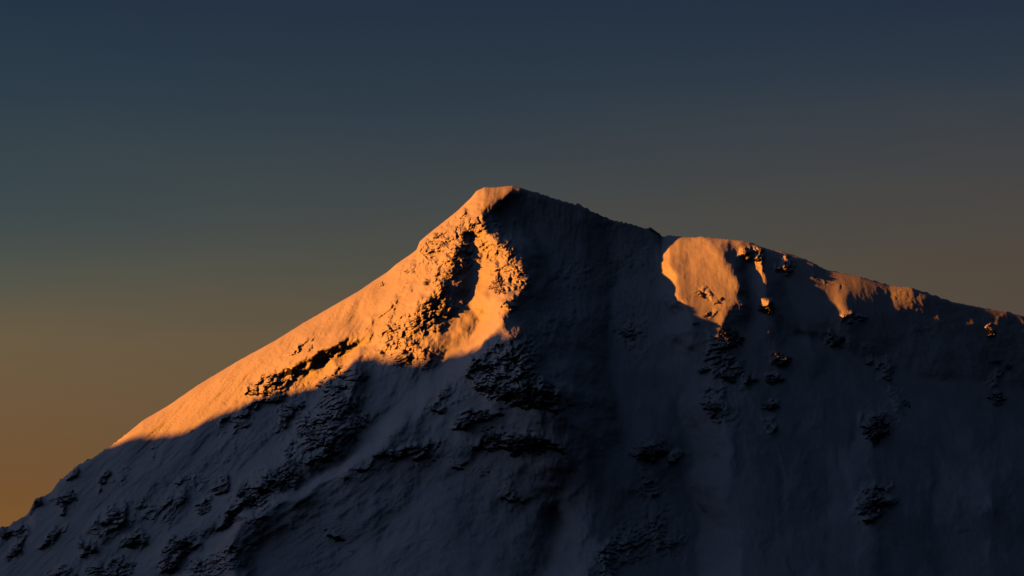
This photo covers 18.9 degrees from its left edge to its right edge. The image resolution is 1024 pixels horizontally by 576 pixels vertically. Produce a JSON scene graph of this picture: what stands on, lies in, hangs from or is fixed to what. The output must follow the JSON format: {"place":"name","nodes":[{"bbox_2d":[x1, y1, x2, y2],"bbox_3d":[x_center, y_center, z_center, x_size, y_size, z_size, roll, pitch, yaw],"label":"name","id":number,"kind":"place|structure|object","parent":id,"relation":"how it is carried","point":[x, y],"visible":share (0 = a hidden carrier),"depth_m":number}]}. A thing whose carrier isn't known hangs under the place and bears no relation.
{"place":"outdoors","nodes":[
{"label":"outdoors","id":0,"kind":"place"},
{"bbox_2d":[0,186,1023,575],"bbox_3d":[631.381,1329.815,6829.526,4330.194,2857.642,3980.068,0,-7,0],"label":"mountain","id":1,"kind":"structure","parent":0,"point":[396,362],"depth_m":5731.27},
{"bbox_2d":[0,526,11,540],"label":"rock outcrop","id":2,"kind":"object","parent":1,"relation":"on","point":[5,534],"visible":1,"depth_m":5990.75},
{"bbox_2d":[7,543,20,561],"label":"rock outcrop","id":3,"kind":"object","parent":1,"relation":"on","point":[15,548],"visible":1,"depth_m":5911.20},
{"bbox_2d":[33,496,42,504],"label":"rock outcrop","id":4,"kind":"object","parent":1,"relation":"on","point":[36,500],"visible":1,"depth_m":6004.01},
{"bbox_2d":[40,526,64,549],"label":"rock outcrop","id":5,"kind":"object","parent":1,"relation":"on","point":[49,539],"visible":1,"depth_m":5872.75},
{"bbox_2d":[67,496,77,500],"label":"rock outcrop","id":6,"kind":"object","parent":1,"relation":"on","point":[73,498],"visible":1,"depth_m":5937.24},
{"bbox_2d":[79,544,90,549],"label":"rock outcrop","id":7,"kind":"object","parent":1,"relation":"on","point":[85,547],"visible":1,"depth_m":5771.20},
{"bbox_2d":[98,473,106,483],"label":"rock outcrop","id":8,"kind":"object","parent":1,"relation":"on","point":[102,478],"visible":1,"depth_m":5932.53},
{"bbox_2d":[125,535,140,549],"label":"rock outcrop","id":9,"kind":"object","parent":1,"relation":"on","point":[134,539],"visible":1,"depth_m":5713.98},
{"bbox_2d":[163,553,172,563],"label":"rock outcrop","id":10,"kind":"object","parent":1,"relation":"on","point":[168,557],"visible":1,"depth_m":5590.06},
{"bbox_2d":[169,537,187,553],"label":"rock outcrop","id":11,"kind":"object","parent":1,"relation":"on","point":[178,544],"visible":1,"depth_m":5604.42},
{"bbox_2d":[200,505,211,515],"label":"rock outcrop","id":12,"kind":"object","parent":1,"relation":"on","point":[205,509],"visible":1,"depth_m":5668.06},
{"bbox_2d":[215,484,227,492],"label":"rock outcrop","id":13,"kind":"object","parent":1,"relation":"on","point":[221,488],"visible":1,"depth_m":5700.58},
{"bbox_2d":[228,516,245,523],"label":"rock outcrop","id":14,"kind":"object","parent":1,"relation":"on","point":[237,519],"visible":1,"depth_m":5564.57},
{"bbox_2d":[236,482,250,497],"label":"rock outcrop","id":15,"kind":"object","parent":1,"relation":"on","point":[241,490],"visible":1,"depth_m":5637.78},
{"bbox_2d":[249,501,257,512],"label":"rock outcrop","id":16,"kind":"object","parent":1,"relation":"on","point":[253,506],"visible":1,"depth_m":5582.24},
{"bbox_2d":[266,373,274,381],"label":"boulder","id":17,"kind":"object","parent":1,"relation":"on","point":[271,377],"visible":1,"depth_m":5913.45},
{"bbox_2d":[269,480,284,487],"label":"rock outcrop","id":18,"kind":"object","parent":1,"relation":"on","point":[278,483],"visible":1,"depth_m":5597.31},
{"bbox_2d":[297,430,317,437],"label":"rock outcrop","id":19,"kind":"object","parent":1,"relation":"on","point":[309,433],"visible":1,"depth_m":5694.91},
{"bbox_2d":[319,440,336,445],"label":"rock outcrop","id":20,"kind":"object","parent":1,"relation":"on","point":[327,442],"visible":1,"depth_m":5606.61},
{"bbox_2d":[372,451,380,458],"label":"rock outcrop","id":21,"kind":"object","parent":1,"relation":"on","point":[377,455],"visible":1,"depth_m":5498.91},
{"bbox_2d":[399,443,435,455],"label":"rock outcrop","id":22,"kind":"object","parent":1,"relation":"on","point":[412,450],"visible":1,"depth_m":5491.55},
{"bbox_2d":[422,278,430,285],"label":"boulder","id":23,"kind":"object","parent":1,"relation":"on","point":[425,282],"visible":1,"depth_m":5876.18},
{"bbox_2d":[432,232,442,238],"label":"boulder","id":24,"kind":"object","parent":1,"relation":"on","point":[436,235],"visible":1,"depth_m":6010.25},
{"bbox_2d":[453,409,492,426],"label":"rock outcrop","id":25,"kind":"object","parent":1,"relation":"on","point":[472,416],"visible":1,"depth_m":5470.81},
{"bbox_2d":[483,432,500,439],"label":"rock outcrop","id":26,"kind":"object","parent":1,"relation":"on","point":[492,436],"visible":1,"depth_m":5438.59},
{"bbox_2d":[488,274,504,294],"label":"boulder","id":27,"kind":"object","parent":1,"relation":"on","point":[497,283],"visible":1,"depth_m":5772.44},
{"bbox_2d":[494,433,546,452],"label":"rock outcrop","id":28,"kind":"object","parent":1,"relation":"on","point":[528,441],"visible":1,"depth_m":5390.26},
{"bbox_2d":[494,386,561,405],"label":"rock outcrop","id":29,"kind":"object","parent":1,"relation":"on","point":[524,397],"visible":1,"depth_m":5412.60},
{"bbox_2d":[618,330,635,339],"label":"rock outcrop","id":30,"kind":"object","parent":1,"relation":"on","point":[629,335],"visible":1,"depth_m":5899.37},
{"bbox_2d":[638,446,670,457],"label":"rock outcrop","id":31,"kind":"object","parent":1,"relation":"on","point":[654,451],"visible":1,"depth_m":5555.22},
{"bbox_2d":[693,290,704,298],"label":"boulder","id":32,"kind":"object","parent":1,"relation":"on","point":[701,294],"visible":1,"depth_m":5950.68},
{"bbox_2d":[697,367,711,372],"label":"rock outcrop","id":33,"kind":"object","parent":1,"relation":"on","point":[704,369],"visible":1,"depth_m":5796.17},
{"bbox_2d":[699,402,721,413],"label":"rock outcrop","id":34,"kind":"object","parent":1,"relation":"on","point":[713,406],"visible":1,"depth_m":5679.11},
{"bbox_2d":[718,373,736,383],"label":"rock outcrop","id":35,"kind":"object","parent":1,"relation":"on","point":[728,378],"visible":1,"depth_m":5774.27},
{"bbox_2d":[717,325,744,349],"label":"rock outcrop","id":36,"kind":"object","parent":1,"relation":"on","point":[730,341],"visible":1,"depth_m":5874.27},
{"bbox_2d":[744,373,753,388],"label":"rock outcrop","id":37,"kind":"object","parent":1,"relation":"on","point":[748,381],"visible":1,"depth_m":5783.25},
{"bbox_2d":[759,305,776,314],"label":"rock outcrop","id":38,"kind":"object","parent":1,"relation":"on","point":[769,308],"visible":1,"depth_m":5960.86},
{"bbox_2d":[761,401,778,409],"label":"rock outcrop","id":39,"kind":"object","parent":1,"relation":"on","point":[772,404],"visible":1,"depth_m":5745.88},
{"bbox_2d":[766,376,781,384],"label":"rock outcrop","id":40,"kind":"object","parent":1,"relation":"on","point":[772,380],"visible":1,"depth_m":5822.33},
{"bbox_2d":[772,351,792,366],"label":"rock outcrop","id":41,"kind":"object","parent":1,"relation":"on","point":[782,360],"visible":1,"depth_m":5872.63},
{"bbox_2d":[832,336,842,342],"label":"rock outcrop","id":42,"kind":"object","parent":1,"relation":"on","point":[836,339],"visible":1,"depth_m":6002.88},
{"bbox_2d":[858,493,887,514],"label":"rock outcrop","id":43,"kind":"object","parent":1,"relation":"on","point":[874,504],"visible":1,"depth_m":5563.03},
{"bbox_2d":[860,409,890,447],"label":"rock outcrop","id":44,"kind":"object","parent":1,"relation":"on","point":[877,426],"visible":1,"depth_m":5806.04},
{"bbox_2d":[986,332,995,336],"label":"rock outcrop","id":45,"kind":"object","parent":1,"relation":"on","point":[989,334],"visible":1,"depth_m":6187.94},
{"bbox_2d":[986,392,1002,400],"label":"rock outcrop","id":46,"kind":"object","parent":1,"relation":"on","point":[994,395],"visible":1,"depth_m":6079.36},
{"bbox_2d":[990,359,1001,364],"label":"rock outcrop","id":47,"kind":"object","parent":1,"relation":"on","point":[996,362],"visible":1,"depth_m":6157.83},
{"bbox_2d":[992,401,1003,405],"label":"rock outcrop","id":48,"kind":"object","parent":1,"relation":"on","point":[998,403],"visible":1,"depth_m":6065.97},
{"bbox_2d":[0,0,1023,526],"label":"sky","id":49,"kind":"structure","parent":0,"point":[186,185]}
]}

